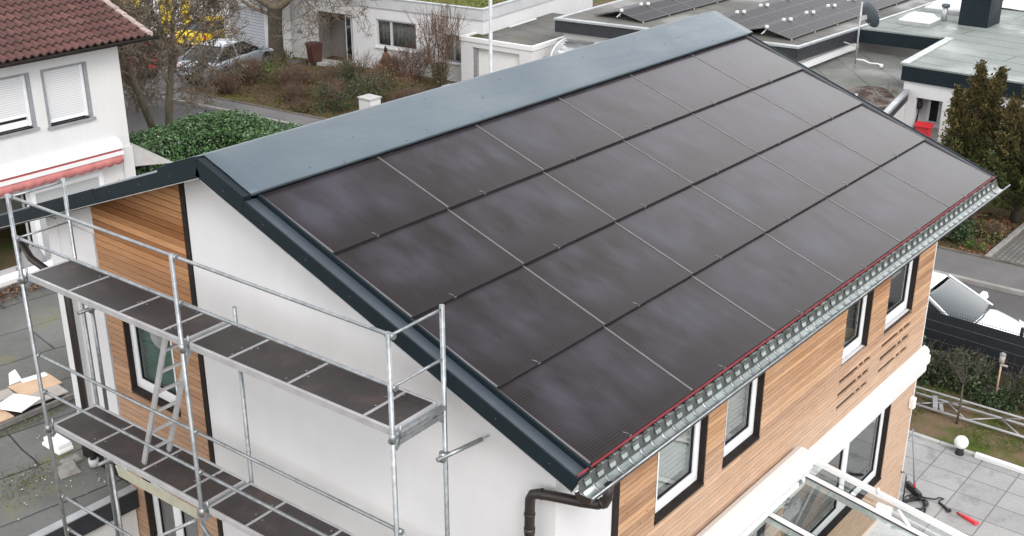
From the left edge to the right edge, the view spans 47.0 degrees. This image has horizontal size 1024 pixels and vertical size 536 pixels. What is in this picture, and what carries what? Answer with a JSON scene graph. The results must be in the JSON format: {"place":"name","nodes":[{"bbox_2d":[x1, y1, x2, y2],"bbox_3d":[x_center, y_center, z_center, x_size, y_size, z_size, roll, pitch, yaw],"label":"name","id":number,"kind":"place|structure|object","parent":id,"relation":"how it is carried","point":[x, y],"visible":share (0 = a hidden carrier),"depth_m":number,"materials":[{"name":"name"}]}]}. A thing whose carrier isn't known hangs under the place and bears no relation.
{"place":"outdoors","nodes":[
{"label":"outdoors","id":0,"kind":"place"},
{"bbox_2d":[11,233,46,270],"bbox_3d":[-11.373,-0.244,27.713,0.650,1.549,0.800,18,29,36],"label":"barbecue trolley","id":1,"kind":"object","parent":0,"point":[37,254],"visible":0.27,"depth_m":27.59,"materials":[{"name":"grey metal"}]},
{"bbox_2d":[137,45,300,88],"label":"driveway","id":2,"kind":"structure","parent":0,"point":[188,84],"depth_m":47.08,"materials":[{"name":"asphalt"}]},
{"bbox_2d":[175,16,224,47],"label":"parked car","id":3,"kind":"object","parent":2,"relation":"on","point":[191,29],"visible":0.13,"depth_m":51.09,"materials":[{"name":"yellow paint"}]},
{"bbox_2d":[176,38,272,80],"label":"parked car","id":4,"kind":"object","parent":2,"relation":"on","point":[257,52],"visible":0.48,"depth_m":46.50,"materials":[{"name":"silver metal"}]},
{"bbox_2d":[220,0,381,61],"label":"bare tree","id":5,"kind":"object","parent":2,"relation":"on","point":[275,8],"visible":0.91,"depth_m":48.38,"materials":[{"name":"brown plant"}]},
{"bbox_2d":[0,0,1021,535],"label":"ground","id":6,"kind":"structure","parent":0,"point":[804,510],"depth_m":20.05,"materials":[{"name":"soil"}]},
{"bbox_2d":[0,260,52,288],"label":"coping wall","id":7,"kind":"structure","parent":6,"relation":"on","point":[7,280],"depth_m":22.90,"materials":[{"name":"concrete"}]},
{"bbox_2d":[0,281,139,535],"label":"flat garage","id":8,"kind":"structure","parent":6,"relation":"on","point":[42,515],"depth_m":17.00,"materials":[{"name":"stone"}]},
{"bbox_2d":[0,282,40,306],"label":"leaf litter","id":9,"kind":"object","parent":8,"relation":"on","point":[12,293],"visible":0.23,"depth_m":22.49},
{"bbox_2d":[0,381,74,429],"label":"timber rack","id":10,"kind":"object","parent":8,"relation":"on","point":[31,413],"visible":0.59,"depth_m":18.21,"materials":[{"name":"wood"}]},
{"bbox_2d":[0,393,40,412],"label":"insulation board","id":11,"kind":"object","parent":10,"relation":"on","point":[14,402],"visible":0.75,"depth_m":18.27,"materials":[{"name":"white plastic"}]},
{"bbox_2d":[8,372,61,394],"bbox_3d":[-7.658,1.879,18.904,0.500,0.022,0.660,20,30,38],"label":"insulation board","id":12,"kind":"object","parent":10,"relation":"on","point":[30,387],"visible":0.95,"depth_m":18.86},
{"bbox_2d":[28,384,67,406],"bbox_3d":[-7.453,2.016,18.583,0.420,0.022,0.740,20,30,39],"label":"insulation board","id":13,"kind":"object","parent":10,"relation":"on","point":[57,390],"visible":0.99,"depth_m":18.66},
{"bbox_2d":[0,401,96,506],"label":"moss","id":14,"kind":"object","parent":8,"relation":"on","point":[31,475],"visible":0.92,"depth_m":16.62,"materials":[{"name":"green plant"}]},
{"bbox_2d":[42,433,73,454],"bbox_3d":[-6.695,2.571,17.329,0.450,0.150,0.240,18,29,36],"label":"foam stack","id":15,"kind":"object","parent":8,"relation":"on","point":[61,444],"visible":0.86,"depth_m":17.23,"materials":[{"name":"plastic"}]},
{"bbox_2d":[57,453,82,479],"bbox_3d":[-6.334,2.822,16.826,0.460,0.080,0.490,18,29,36],"label":"mortar lump","id":16,"kind":"object","parent":8,"relation":"on","point":[69,467],"visible":0.93,"depth_m":16.77,"materials":[{"name":"concrete"}]},
{"bbox_2d":[0,0,159,275],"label":"tiled house","id":17,"kind":"structure","parent":6,"relation":"on","point":[62,110],"depth_m":28.94,"materials":[{"name":"paint"}]},
{"bbox_2d":[0,72,39,138],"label":"window","id":18,"kind":"structure","parent":17,"relation":"in","point":[17,111],"depth_m":27.95,"materials":[{"name":"white plastic"}]},
{"bbox_2d":[23,171,103,258],"bbox_3d":[-12.089,-0.918,28.740,0.140,1.930,4.920,18,29,36],"label":"patio door","id":19,"kind":"structure","parent":17,"relation":"in","point":[93,180],"depth_m":29.37,"materials":[{"name":"white plastic"}]},
{"bbox_2d":[40,61,95,129],"bbox_3d":[-10.921,-4.245,28.860,0.220,1.470,1.290,18,29,36],"label":"window","id":20,"kind":"structure","parent":17,"relation":"in","point":[66,89],"depth_m":28.92,"materials":[{"name":"white plastic"}]},
{"bbox_2d":[130,143,171,165],"bbox_3d":[-10.194,-3.191,31.069,2.389,0.843,0.646,7,24,15],"label":"sun sail","id":21,"kind":"object","parent":17,"relation":"attached to","point":[143,157],"visible":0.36,"depth_m":31.15,"materials":[{"name":"grey fabric"}]},
{"bbox_2d":[109,0,192,127],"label":"bare tree","id":22,"kind":"object","parent":6,"relation":"on","point":[135,87],"visible":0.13,"depth_m":35.72,"materials":[{"name":"brown plant"}]},
{"bbox_2d":[121,23,194,117],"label":"bare bush","id":23,"kind":"object","parent":6,"relation":"on","point":[141,68],"visible":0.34,"depth_m":42.08,"materials":[{"name":"plant"}]},
{"bbox_2d":[121,0,222,37],"bbox_3d":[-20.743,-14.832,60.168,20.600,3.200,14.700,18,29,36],"label":"tree","id":24,"kind":"object","parent":6,"relation":"on","point":[176,11],"depth_m":53.82,"materials":[{"name":"brown plant"}]},
{"bbox_2d":[112,0,260,126],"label":"bare tree","id":25,"kind":"object","parent":6,"relation":"on","point":[169,44],"visible":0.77,"depth_m":36.64,"materials":[{"name":"brown plant"}]},
{"bbox_2d":[129,107,302,175],"bbox_3d":[-5.654,-1.849,30.945,11.822,2.320,4.908,18,29,36],"label":"laurel hedge","id":26,"kind":"object","parent":6,"relation":"on","point":[172,142],"visible":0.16,"depth_m":33.36,"materials":[{"name":"green plant"}]},
{"bbox_2d":[5,178,489,535],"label":"scaffold","id":27,"kind":"object","parent":6,"relation":"on","point":[394,412],"visible":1,"depth_m":12.65,"materials":[{"name":"metal"}]},
{"bbox_2d":[223,0,292,57],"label":"bungalow garage","id":28,"kind":"structure","parent":6,"relation":"on","point":[256,28],"depth_m":50.30,"materials":[{"name":"paint"}]},
{"bbox_2d":[234,5,265,46],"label":"garage door","id":29,"kind":"structure","parent":28,"relation":"in","point":[255,29],"depth_m":50.47,"materials":[{"name":"metal"}]},
{"bbox_2d":[304,41,322,65],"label":"wheelie bin","id":30,"kind":"object","parent":6,"relation":"on","point":[314,51],"visible":0.94,"depth_m":49.10,"materials":[{"name":"brown plastic"}]},
{"bbox_2d":[202,59,449,117],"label":"front garden bed","id":31,"kind":"object","parent":6,"relation":"on","point":[273,102],"visible":0.18,"depth_m":44.51,"materials":[{"name":"brown plant"}]},
{"bbox_2d":[198,69,259,96],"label":"twiggy shrub","id":32,"kind":"object","parent":31,"relation":"on","point":[226,86],"visible":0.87,"depth_m":44.75,"materials":[{"name":"brown plant"}]},
{"bbox_2d":[227,59,267,85],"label":"round shrub","id":33,"kind":"object","parent":31,"relation":"on","point":[253,73],"visible":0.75,"depth_m":45.93,"materials":[{"name":"brown plant"}]},
{"bbox_2d":[246,48,291,86],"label":"round shrub","id":34,"kind":"object","parent":31,"relation":"on","point":[271,65],"visible":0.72,"depth_m":46.15,"materials":[{"name":"green plant"}]},
{"bbox_2d":[254,61,323,92],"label":"twiggy shrub","id":35,"kind":"object","parent":31,"relation":"on","point":[295,75],"visible":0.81,"depth_m":44.80,"materials":[{"name":"brown plant"}]},
{"bbox_2d":[267,81,320,104],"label":"twiggy shrub","id":36,"kind":"object","parent":31,"relation":"on","point":[293,93],"visible":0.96,"depth_m":43.51,"materials":[{"name":"brown plant"}]},
{"bbox_2d":[280,96,319,113],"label":"twiggy shrub","id":37,"kind":"object","parent":31,"relation":"on","point":[303,106],"visible":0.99,"depth_m":42.38,"materials":[{"name":"brown plant"}]},
{"bbox_2d":[192,58,433,116],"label":"fallen leaves","id":38,"kind":"object","parent":31,"relation":"on","point":[259,101],"visible":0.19,"depth_m":44.68,"materials":[{"name":"brown plant"}]},
{"bbox_2d":[311,74,360,100],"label":"round shrub","id":39,"kind":"object","parent":31,"relation":"on","point":[339,83],"visible":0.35,"depth_m":43.86,"materials":[{"name":"brown plant"}]},
{"bbox_2d":[310,79,368,115],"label":"round shrub","id":40,"kind":"object","parent":31,"relation":"on","point":[331,101],"visible":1,"depth_m":42.45,"materials":[{"name":"green plant"}]},
{"bbox_2d":[310,59,369,85],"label":"round shrub","id":41,"kind":"object","parent":31,"relation":"on","point":[331,73],"visible":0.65,"depth_m":45.88,"materials":[{"name":"brown plant"}]},
{"bbox_2d":[330,49,384,96],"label":"round shrub","id":42,"kind":"object","parent":31,"relation":"on","point":[350,68],"visible":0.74,"depth_m":44.67,"materials":[{"name":"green plant"}]},
{"bbox_2d":[357,94,381,109],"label":"wall pillar","id":43,"kind":"structure","parent":31,"relation":"on","point":[367,100],"depth_m":40.94,"materials":[{"name":"concrete"}]},
{"bbox_2d":[340,64,411,101],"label":"round shrub","id":44,"kind":"object","parent":31,"relation":"on","point":[368,85],"visible":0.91,"depth_m":43.16,"materials":[{"name":"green plant"}]},
{"bbox_2d":[363,60,417,92],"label":"twiggy shrub","id":45,"kind":"object","parent":31,"relation":"on","point":[389,70],"visible":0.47,"depth_m":45.45,"materials":[{"name":"brown plant"}]},
{"bbox_2d":[388,84,426,100],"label":"twiggy shrub","id":46,"kind":"object","parent":31,"relation":"on","point":[409,91],"visible":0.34,"depth_m":42.51,"materials":[{"name":"brown plant"}]},
{"bbox_2d":[380,41,437,85],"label":"twiggy shrub","id":47,"kind":"object","parent":31,"relation":"on","point":[407,59],"visible":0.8,"depth_m":45.94,"materials":[{"name":"brown plant"}]},
{"bbox_2d":[383,73,435,97],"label":"round shrub","id":48,"kind":"object","parent":31,"relation":"on","point":[412,85],"visible":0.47,"depth_m":43.82,"materials":[{"name":"brown plant"}]},
{"bbox_2d":[399,0,471,88],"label":"multi stem tree","id":49,"kind":"object","parent":31,"relation":"on","point":[440,78],"visible":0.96,"depth_m":44.16,"materials":[{"name":"brown plant"}]},
{"bbox_2d":[289,0,592,81],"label":"building","id":50,"kind":"structure","parent":6,"relation":"on","point":[390,20],"depth_m":47.82,"materials":[{"name":"paint"}]},
{"bbox_2d":[374,19,416,52],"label":"window","id":51,"kind":"structure","parent":50,"relation":"in","point":[391,32],"depth_m":47.70,"materials":[{"name":"white glass"}]},
{"bbox_2d":[444,35,460,65],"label":"window","id":52,"kind":"structure","parent":50,"relation":"in","point":[457,53],"depth_m":46.41,"materials":[{"name":"grey glass"}]},
{"bbox_2d":[489,0,492,72],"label":"lamp post","id":53,"kind":"object","parent":6,"relation":"on","point":[490,41],"visible":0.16,"depth_m":34.71,"materials":[{"name":"metal"}]},
{"bbox_2d":[0,11,1009,535],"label":"detached house","id":54,"kind":"structure","parent":6,"relation":"on","point":[674,277],"depth_m":13.70,"materials":[{"name":"paint"}]},
{"bbox_2d":[129,324,180,414],"bbox_3d":[-4.572,1.193,15.164,1.038,1.141,0.221,18,29,36],"label":"window","id":55,"kind":"structure","parent":54,"relation":"in","point":[152,352],"depth_m":15.38,"materials":[{"name":"white plastic"}]},
{"bbox_2d":[151,482,186,535],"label":"window","id":56,"kind":"structure","parent":54,"relation":"in","point":[179,516],"depth_m":16.34,"materials":[{"name":"white plastic"}]},
{"bbox_2d":[654,421,703,524],"bbox_3d":[1.796,1.939,12.913,0.221,1.451,1.008,18,29,36],"label":"window","id":57,"kind":"structure","parent":54,"relation":"in","point":[671,459],"depth_m":13.19,"materials":[{"name":"white plastic"}]},
{"bbox_2d":[722,378,759,467],"bbox_3d":[2.677,1.522,13.903,0.221,1.451,0.868,18,29,36],"label":"window","id":58,"kind":"structure","parent":54,"relation":"in","point":[735,405],"depth_m":14.18,"materials":[{"name":"white plastic"}]},
{"bbox_2d":[809,410,884,535],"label":"window","id":59,"kind":"structure","parent":54,"relation":"in","point":[824,526],"depth_m":17.75,"materials":[{"name":"white plastic"}]},
{"bbox_2d":[842,295,866,358],"bbox_3d":[4.659,0.535,16.180,0.140,1.399,0.818,18,29,36],"label":"window","id":60,"kind":"structure","parent":54,"relation":"in","point":[856,340],"depth_m":16.46,"materials":[{"name":"white plastic"}]},
{"bbox_2d":[885,260,912,323],"bbox_3d":[5.632,0.083,17.278,0.140,1.419,1.008,18,29,36],"label":"window","id":61,"kind":"structure","parent":54,"relation":"in","point":[900,306],"depth_m":17.58,"materials":[{"name":"white plastic"}]},
{"bbox_2d":[459,13,565,80],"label":"white garage","id":62,"kind":"structure","parent":6,"relation":"on","point":[533,39],"depth_m":44.76,"materials":[{"name":"paint"}]},
{"bbox_2d":[479,48,518,75],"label":"garage door","id":63,"kind":"structure","parent":62,"relation":"in","point":[501,60],"depth_m":44.47,"materials":[{"name":"metal"}]},
{"bbox_2d":[125,80,1023,266],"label":"pavement edging","id":64,"kind":"object","parent":6,"relation":"on","point":[982,256],"visible":0.18,"depth_m":41.27,"materials":[{"name":"stone"}]},
{"bbox_2d":[550,0,938,67],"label":"pv bungalow","id":65,"kind":"object","parent":6,"relation":"on","point":[582,28],"visible":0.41,"depth_m":43.12,"materials":[{"name":"stone"}]},
{"bbox_2d":[617,5,667,22],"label":"solar module","id":66,"kind":"object","parent":65,"relation":"on","point":[642,13],"visible":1,"depth_m":43.40,"materials":[{"name":"grey glass"}]},
{"bbox_2d":[646,0,692,15],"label":"solar module","id":67,"kind":"object","parent":65,"relation":"on","point":[668,7],"visible":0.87,"depth_m":44.65,"materials":[{"name":"grey glass"}]},
{"bbox_2d":[676,0,716,8],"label":"solar module","id":68,"kind":"object","parent":65,"relation":"on","point":[694,4],"visible":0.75,"depth_m":45.64,"materials":[{"name":"grey glass"}]},
{"bbox_2d":[728,13,762,26],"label":"solar module","id":69,"kind":"object","parent":65,"relation":"on","point":[743,19],"visible":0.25,"depth_m":42.23,"materials":[{"name":"grey glass"}]},
{"bbox_2d":[742,6,785,21],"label":"solar module","id":70,"kind":"object","parent":65,"relation":"on","point":[764,13],"visible":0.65,"depth_m":43.25,"materials":[{"name":"grey glass"}]},
{"bbox_2d":[766,0,807,14],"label":"solar module","id":71,"kind":"object","parent":65,"relation":"on","point":[787,7],"visible":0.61,"depth_m":44.48,"materials":[{"name":"grey glass"}]},
{"bbox_2d":[761,20,813,39],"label":"solar module","id":72,"kind":"object","parent":65,"relation":"on","point":[788,29],"visible":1,"depth_m":40.65,"materials":[{"name":"grey glass"}]},
{"bbox_2d":[789,13,835,31],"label":"solar module","id":73,"kind":"object","parent":65,"relation":"on","point":[814,22],"visible":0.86,"depth_m":41.93,"materials":[{"name":"grey glass"}]},
{"bbox_2d":[812,6,856,24],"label":"solar module","id":74,"kind":"object","parent":65,"relation":"on","point":[835,15],"visible":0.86,"depth_m":43.16,"materials":[{"name":"grey glass"}]},
{"bbox_2d":[833,0,876,17],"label":"solar module","id":75,"kind":"object","parent":65,"relation":"on","point":[853,7],"visible":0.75,"depth_m":44.31,"materials":[{"name":"grey glass"}]},
{"bbox_2d":[854,0,895,10],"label":"solar module","id":76,"kind":"object","parent":65,"relation":"on","point":[878,4],"visible":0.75,"depth_m":45.52,"materials":[{"name":"grey glass"}]},
{"bbox_2d":[809,50,909,121],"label":"sunken roof","id":77,"kind":"structure","parent":6,"relation":"on","point":[879,88],"depth_m":38.57,"materials":[{"name":"concrete"}]},
{"bbox_2d":[843,2,882,67],"bbox_3d":[12.027,-7.975,39.927,1.523,2.120,0.618,14,27,29],"label":"satellite dish","id":78,"kind":"object","parent":77,"relation":"on","point":[869,15],"visible":1,"depth_m":39.59,"materials":[{"name":"metal"}]},
{"bbox_2d":[859,0,1023,143],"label":"grey roof bungalow","id":79,"kind":"object","parent":6,"relation":"on","point":[954,41],"visible":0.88,"depth_m":39.55,"materials":[{"name":"paint"}]},
{"bbox_2d":[914,121,933,137],"bbox_3d":[12.940,-4.340,37.065,0.540,0.470,0.257,18,29,36],"label":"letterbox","id":80,"kind":"object","parent":79,"relation":"attached to","point":[924,128],"visible":0.65,"depth_m":36.98,"materials":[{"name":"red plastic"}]},
{"bbox_2d":[922,99,940,128],"bbox_3d":[13.410,-4.943,37.390,0.850,0.930,0.199,18,29,36],"label":"window","id":81,"kind":"structure","parent":79,"relation":"in","point":[933,107],"depth_m":37.43,"materials":[{"name":"glass"}]},
{"bbox_2d":[909,430,975,455],"bbox_3d":[8.989,3.576,20.666,8.990,0.075,0.080,18,29,36],"label":"terrace edging","id":82,"kind":"object","parent":6,"relation":"on","point":[941,443],"visible":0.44,"depth_m":21.52,"materials":[{"name":"concrete"}]},
{"bbox_2d":[937,194,1023,254],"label":"planting bed","id":83,"kind":"object","parent":6,"relation":"on","point":[988,207],"visible":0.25,"depth_m":32.23,"materials":[{"name":"brown plant"}]},
{"bbox_2d":[942,211,986,247],"bbox_3d":[11.429,-1.428,30.959,2.118,1.380,2.101,18,29,36],"label":"round shrub","id":84,"kind":"object","parent":83,"relation":"on","point":[960,231],"visible":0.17,"depth_m":30.62,"materials":[{"name":"green plant"}]},
{"bbox_2d":[937,59,1014,200],"bbox_3d":[12.551,-3.518,32.008,2.663,4.336,2.584,18,29,36],"label":"conifer","id":85,"kind":"object","parent":83,"relation":"on","point":[973,116],"visible":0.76,"depth_m":31.57,"materials":[{"name":"green plant"}]},
{"bbox_2d":[939,210,1023,254],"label":"fallen leaves","id":86,"kind":"object","parent":83,"relation":"on","point":[979,252],"visible":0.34,"depth_m":31.51,"materials":[{"name":"brown plant"}]},
{"bbox_2d":[975,220,1007,244],"bbox_3d":[12.539,-0.969,30.847,0.808,0.594,0.937,18,29,36],"label":"round shrub","id":87,"kind":"object","parent":83,"relation":"on","point":[988,234],"visible":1,"depth_m":30.79,"materials":[{"name":"green plant"}]},
{"bbox_2d":[975,89,1023,223],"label":"conifer","id":88,"kind":"object","parent":83,"relation":"on","point":[1010,143],"visible":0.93,"depth_m":31.24,"materials":[{"name":"green plant"}]},
{"bbox_2d":[984,223,1023,256],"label":"bed edging","id":89,"kind":"object","parent":6,"relation":"on","point":[1005,241],"visible":1,"depth_m":30.71,"materials":[{"name":"concrete"}]},
{"bbox_2d":[993,230,1023,263],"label":"paved drive","id":90,"kind":"structure","parent":6,"relation":"on","point":[1012,250],"depth_m":30.21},
{"bbox_2d":[123,81,1023,289],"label":"pavement","id":91,"kind":"structure","parent":0,"point":[983,269],"depth_m":29.32,"materials":[{"name":"concrete"}]},
{"bbox_2d":[124,92,1023,379],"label":"street","id":92,"kind":"structure","parent":0,"point":[1008,304],"depth_m":40.65,"materials":[{"name":"asphalt"}]},
{"bbox_2d":[124,89,1023,296],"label":"kerb","id":93,"kind":"structure","parent":92,"relation":"on","point":[1006,289],"depth_m":28.34,"materials":[{"name":"stone"}]},
{"bbox_2d":[928,271,1023,370],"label":"parked car","id":94,"kind":"object","parent":92,"relation":"on","point":[950,293],"visible":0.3,"depth_m":24.57,"materials":[{"name":"white paint"}]},
{"bbox_2d":[800,434,1023,535],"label":"terrace","id":95,"kind":"structure","parent":0,"point":[988,497],"depth_m":20.07,"materials":[{"name":"tile"}]},
{"bbox_2d":[696,446,967,535],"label":"glass canopy","id":96,"kind":"object","parent":95,"relation":"on","point":[759,503],"visible":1,"depth_m":14.88,"materials":[{"name":"white"}]},
{"bbox_2d":[906,429,921,497],"bbox_3d":[6.700,3.207,19.759,0.359,1.391,0.406,-5,23,-12],"label":"broom","id":97,"kind":"object","parent":95,"relation":"on","point":[913,489],"visible":0.97,"depth_m":19.89,"materials":[{"name":"black plastic"}]},
{"bbox_2d":[902,477,943,512],"bbox_3d":[6.859,3.705,19.646,0.533,0.576,0.773,18,29,36],"label":"garden hose","id":98,"kind":"object","parent":95,"relation":"on","point":[911,499],"visible":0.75,"depth_m":19.78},
{"bbox_2d":[954,435,968,455],"bbox_3d":[8.066,3.184,21.154,0.247,0.375,0.250,18,29,36],"label":"globe lamp","id":99,"kind":"object","parent":95,"relation":"on","point":[961,442],"visible":1,"depth_m":21.07,"materials":[{"name":"white plastic"}]},
{"bbox_2d":[974,452,1023,473],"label":"kerb block","id":100,"kind":"structure","parent":95,"relation":"on","point":[1000,463],"depth_m":20.83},
{"bbox_2d":[909,374,1023,466],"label":"lawn","id":101,"kind":"structure","parent":0,"point":[938,426],"depth_m":22.11,"materials":[{"name":"plant"}]},
{"bbox_2d":[919,339,955,388],"bbox_3d":[8.611,1.929,23.512,0.990,0.921,0.890,2,23,4],"label":"hedge shrub","id":102,"kind":"object","parent":101,"relation":"on","point":[935,364],"visible":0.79,"depth_m":23.43,"materials":[{"name":"green plant"}]},
{"bbox_2d":[939,344,998,398],"bbox_3d":[8.898,2.016,23.090,1.069,1.122,0.945,18,29,36],"label":"hedge shrub","id":103,"kind":"object","parent":101,"relation":"on","point":[953,374],"visible":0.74,"depth_m":23.15,"materials":[{"name":"green plant"}]},
{"bbox_2d":[915,386,1023,438],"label":"lattice girder","id":104,"kind":"object","parent":101,"relation":"on","point":[935,400],"visible":0.54,"depth_m":22.33,"materials":[{"name":"metal"}]},
{"bbox_2d":[944,347,996,423],"bbox_3d":[8.421,2.233,21.922,0.772,1.573,0.892,-10,25,-22],"label":"bare sapling","id":105,"kind":"object","parent":101,"relation":"on","point":[961,396],"visible":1,"depth_m":21.85,"materials":[{"name":"brown plant"}]},
{"bbox_2d":[960,349,1005,399],"bbox_3d":[9.179,2.074,23.076,0.825,0.998,0.810,-3,23,-8],"label":"hedge shrub","id":106,"kind":"object","parent":101,"relation":"on","point":[981,381],"visible":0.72,"depth_m":22.91,"materials":[{"name":"green plant"}]},
{"bbox_2d":[968,383,1017,413],"bbox_3d":[9.287,2.483,22.692,0.923,0.572,0.684,5,23,11],"label":"hedge shrub","id":107,"kind":"object","parent":101,"relation":"on","point":[987,397],"visible":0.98,"depth_m":22.66,"materials":[{"name":"green plant"}]},
{"bbox_2d":[998,357,1023,412],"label":"hedge shrub","id":108,"kind":"object","parent":101,"relation":"on","point":[1011,389],"visible":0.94,"depth_m":22.53,"materials":[{"name":"green plant"}]},
{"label":"fence footing","id":109,"kind":"structure","parent":0,"visible":0},
{"bbox_2d":[922,305,1023,387],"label":"privacy fence","id":110,"kind":"object","parent":109,"relation":"on","point":[957,332],"visible":0.25,"depth_m":23.32,"materials":[{"name":"metal"}]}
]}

